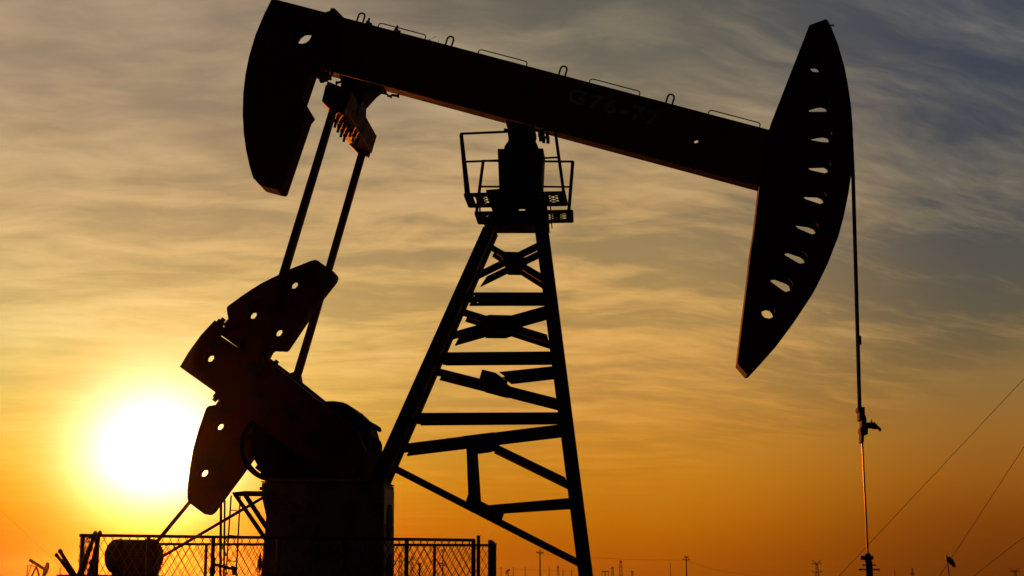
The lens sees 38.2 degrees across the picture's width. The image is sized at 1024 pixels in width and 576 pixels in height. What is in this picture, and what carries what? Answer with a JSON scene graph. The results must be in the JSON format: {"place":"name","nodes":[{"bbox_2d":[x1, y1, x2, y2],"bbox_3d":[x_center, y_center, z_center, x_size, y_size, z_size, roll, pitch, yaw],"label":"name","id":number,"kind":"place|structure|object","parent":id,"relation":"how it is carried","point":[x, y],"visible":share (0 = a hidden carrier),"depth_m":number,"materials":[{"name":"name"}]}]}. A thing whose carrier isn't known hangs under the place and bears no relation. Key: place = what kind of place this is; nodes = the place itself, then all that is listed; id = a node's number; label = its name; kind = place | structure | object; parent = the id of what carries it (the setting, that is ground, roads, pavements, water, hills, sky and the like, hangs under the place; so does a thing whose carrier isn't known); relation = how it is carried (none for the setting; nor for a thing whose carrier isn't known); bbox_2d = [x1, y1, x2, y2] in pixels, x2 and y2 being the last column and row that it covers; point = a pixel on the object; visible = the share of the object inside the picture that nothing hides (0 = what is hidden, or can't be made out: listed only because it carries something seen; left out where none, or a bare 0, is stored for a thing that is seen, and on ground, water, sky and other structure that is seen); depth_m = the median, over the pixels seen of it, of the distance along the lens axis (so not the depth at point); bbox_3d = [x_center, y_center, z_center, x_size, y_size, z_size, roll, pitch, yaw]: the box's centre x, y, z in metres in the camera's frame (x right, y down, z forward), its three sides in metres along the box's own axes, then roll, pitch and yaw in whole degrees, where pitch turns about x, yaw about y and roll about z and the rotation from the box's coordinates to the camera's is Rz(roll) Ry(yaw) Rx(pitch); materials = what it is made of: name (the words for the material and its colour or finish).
{"place":"outdoors","nodes":[
{"label":"outdoors","id":0,"kind":"place"},
{"bbox_2d":[257,553,261,575],"bbox_3d":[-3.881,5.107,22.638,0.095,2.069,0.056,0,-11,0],"label":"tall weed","id":1,"kind":"object","parent":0,"point":[260,565],"visible":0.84,"depth_m":22.79,"materials":[{"name":"black plant"}]},
{"bbox_2d":[0,0,1023,575],"label":"sky","id":2,"kind":"structure","parent":0,"point":[134,213],"materials":[{"name":"orange"}]},
{"bbox_2d":[945,555,955,575],"bbox_3d":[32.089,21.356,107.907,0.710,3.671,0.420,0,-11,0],"label":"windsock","id":3,"kind":"object","parent":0,"point":[951,562],"visible":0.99,"depth_m":108.05,"materials":[{"name":"fabric"}]},
{"label":"ground","id":4,"kind":"structure","parent":0,"visible":0},
{"bbox_2d":[26,559,48,575],"bbox_3d":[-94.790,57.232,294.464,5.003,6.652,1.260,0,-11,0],"label":"pump jack","id":5,"kind":"object","parent":4,"relation":"on","point":[45,569],"visible":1,"depth_m":294.59,"materials":[{"name":"metal"}]},
{"bbox_2d":[56,575,106,575],"bbox_3d":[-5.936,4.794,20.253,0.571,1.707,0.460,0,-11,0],"label":"steel bin","id":6,"kind":"object","parent":4,"relation":"on","point":[81,575],"visible":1,"depth_m":20.19,"materials":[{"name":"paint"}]},
{"bbox_2d":[54,553,69,574],"bbox_3d":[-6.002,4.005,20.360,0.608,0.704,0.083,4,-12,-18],"label":"steel bar","id":7,"kind":"object","parent":6,"relation":"in","point":[58,557],"visible":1,"depth_m":20.33,"materials":[{"name":"paint"}]},
{"bbox_2d":[58,549,76,574],"bbox_3d":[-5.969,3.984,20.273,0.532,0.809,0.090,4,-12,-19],"label":"steel bar","id":8,"kind":"object","parent":6,"relation":"in","point":[71,570],"visible":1,"depth_m":20.25,"materials":[{"name":"paint"}]},
{"bbox_2d":[77,531,96,574],"bbox_3d":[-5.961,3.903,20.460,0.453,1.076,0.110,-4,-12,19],"label":"steel bar","id":9,"kind":"object","parent":6,"relation":"in","point":[82,567],"visible":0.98,"depth_m":20.44,"materials":[{"name":"paint"}]},
{"bbox_2d":[87,530,101,574],"bbox_3d":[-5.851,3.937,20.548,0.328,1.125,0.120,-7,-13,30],"label":"steel bar","id":10,"kind":"object","parent":6,"relation":"in","point":[92,567],"visible":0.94,"depth_m":20.53,"materials":[{"name":"paint"}]},
{"bbox_2d":[78,534,99,574],"bbox_3d":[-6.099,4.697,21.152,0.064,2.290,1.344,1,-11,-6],"label":"fence","id":11,"kind":"object","parent":4,"relation":"on","point":[97,566],"visible":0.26,"depth_m":21.44,"materials":[{"name":"metal"}]},
{"bbox_2d":[104,539,163,575],"bbox_3d":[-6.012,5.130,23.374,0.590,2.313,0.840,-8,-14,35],"label":"electric motor","id":12,"kind":"object","parent":4,"relation":"on","point":[128,560],"visible":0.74,"depth_m":23.28,"materials":[{"name":"black metal"}]},
{"bbox_2d":[219,503,221,575],"bbox_3d":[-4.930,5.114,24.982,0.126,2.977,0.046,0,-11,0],"label":"standpipe","id":13,"kind":"object","parent":4,"relation":"on","point":[220,547],"visible":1,"depth_m":25.12,"materials":[{"name":"metal"}]},
{"bbox_2d":[209,559,237,574],"bbox_3d":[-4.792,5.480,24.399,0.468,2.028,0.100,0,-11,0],"label":"valve","id":14,"kind":"object","parent":4,"relation":"on","point":[229,568],"visible":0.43,"depth_m":24.54,"materials":[{"name":"black metal"}]},
{"bbox_2d":[223,500,225,575],"bbox_3d":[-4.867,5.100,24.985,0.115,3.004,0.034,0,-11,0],"label":"standpipe","id":15,"kind":"object","parent":4,"relation":"on","point":[224,528],"visible":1,"depth_m":25.16,"materials":[{"name":"metal"}]},
{"bbox_2d":[225,495,240,575],"bbox_3d":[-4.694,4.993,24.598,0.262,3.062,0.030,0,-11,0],"label":"ladder","id":16,"kind":"object","parent":4,"relation":"on","point":[230,510],"visible":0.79,"depth_m":24.76,"materials":[{"name":"metal"}]},
{"bbox_2d":[79,534,475,575],"bbox_3d":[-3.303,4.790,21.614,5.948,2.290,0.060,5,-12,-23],"label":"fence","id":17,"kind":"object","parent":4,"relation":"on","point":[148,537],"visible":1,"depth_m":21.74,"materials":[{"name":"metal"}]},
{"bbox_2d":[158,543,487,575],"bbox_3d":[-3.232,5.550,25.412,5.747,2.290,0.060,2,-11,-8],"label":"fence","id":18,"kind":"object","parent":4,"relation":"on","point":[205,556],"visible":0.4,"depth_m":25.45,"materials":[{"name":"metal"}]},
{"bbox_2d":[398,552,402,575],"bbox_3d":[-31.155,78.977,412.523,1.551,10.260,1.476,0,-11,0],"label":"lattice pylon","id":19,"kind":"object","parent":4,"relation":"on","point":[399,564],"visible":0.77,"depth_m":412.81,"materials":[{"name":"metal"}]},
{"bbox_2d":[476,535,480,575],"bbox_3d":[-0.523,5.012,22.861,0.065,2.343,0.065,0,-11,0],"label":"gate post","id":20,"kind":"object","parent":4,"relation":"on","point":[478,555],"visible":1,"depth_m":23.00,"materials":[{"name":"metal"}]},
{"bbox_2d":[488,540,496,575],"bbox_3d":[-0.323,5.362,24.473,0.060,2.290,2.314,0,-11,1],"label":"post","id":21,"kind":"object","parent":4,"relation":"on","point":[492,544],"visible":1,"depth_m":23.64,"materials":[{"name":"metal"}]},
{"bbox_2d":[156,0,881,575],"bbox_3d":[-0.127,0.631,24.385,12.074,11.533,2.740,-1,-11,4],"label":"pump jack","id":22,"kind":"object","parent":4,"relation":"on","point":[328,468],"visible":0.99,"depth_m":24.29,"materials":[{"name":"metal"}]},
{"bbox_2d":[536,549,543,575],"bbox_3d":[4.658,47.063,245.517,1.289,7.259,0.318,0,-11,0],"label":"utility pole","id":23,"kind":"object","parent":4,"relation":"on","point":[539,552],"visible":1,"depth_m":245.85,"materials":[{"name":"metal"}]},
{"bbox_2d":[619,560,622,575],"bbox_3d":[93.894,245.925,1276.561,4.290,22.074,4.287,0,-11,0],"label":"lattice pylon","id":24,"kind":"object","parent":4,"relation":"on","point":[619,568],"visible":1,"depth_m":1276.35,"materials":[{"name":"metal"}]},
{"bbox_2d":[683,556,689,575],"bbox_3d":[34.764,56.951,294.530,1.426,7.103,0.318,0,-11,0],"label":"utility pole","id":25,"kind":"object","parent":4,"relation":"on","point":[686,559],"visible":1,"depth_m":294.93,"materials":[{"name":"metal"}]},
{"bbox_2d":[811,560,822,575],"bbox_3d":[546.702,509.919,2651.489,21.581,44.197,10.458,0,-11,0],"label":"lattice pylon","id":26,"kind":"object","parent":4,"relation":"on","point":[816,564],"visible":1,"depth_m":2653.74,"materials":[{"name":"metal"}]},
{"bbox_2d":[859,553,879,575],"bbox_3d":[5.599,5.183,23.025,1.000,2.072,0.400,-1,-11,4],"label":"wellhead","id":27,"kind":"object","parent":4,"relation":"on","point":[868,558],"visible":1,"depth_m":23.16,"materials":[{"name":"black metal"}]},
{"bbox_2d":[839,379,1023,575],"bbox_3d":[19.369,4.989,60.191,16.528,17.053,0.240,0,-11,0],"label":"power lines","id":28,"kind":"object","parent":4,"relation":"on","point":[978,516],"visible":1,"depth_m":59.42,"materials":[{"name":"metal"}]},
{"bbox_2d":[1010,568,1019,575],"bbox_3d":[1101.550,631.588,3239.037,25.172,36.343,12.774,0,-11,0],"label":"lattice pylon","id":29,"kind":"object","parent":4,"relation":"on","point":[1014,572],"visible":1,"depth_m":3240.68,"materials":[{"name":"metal"}]}
]}

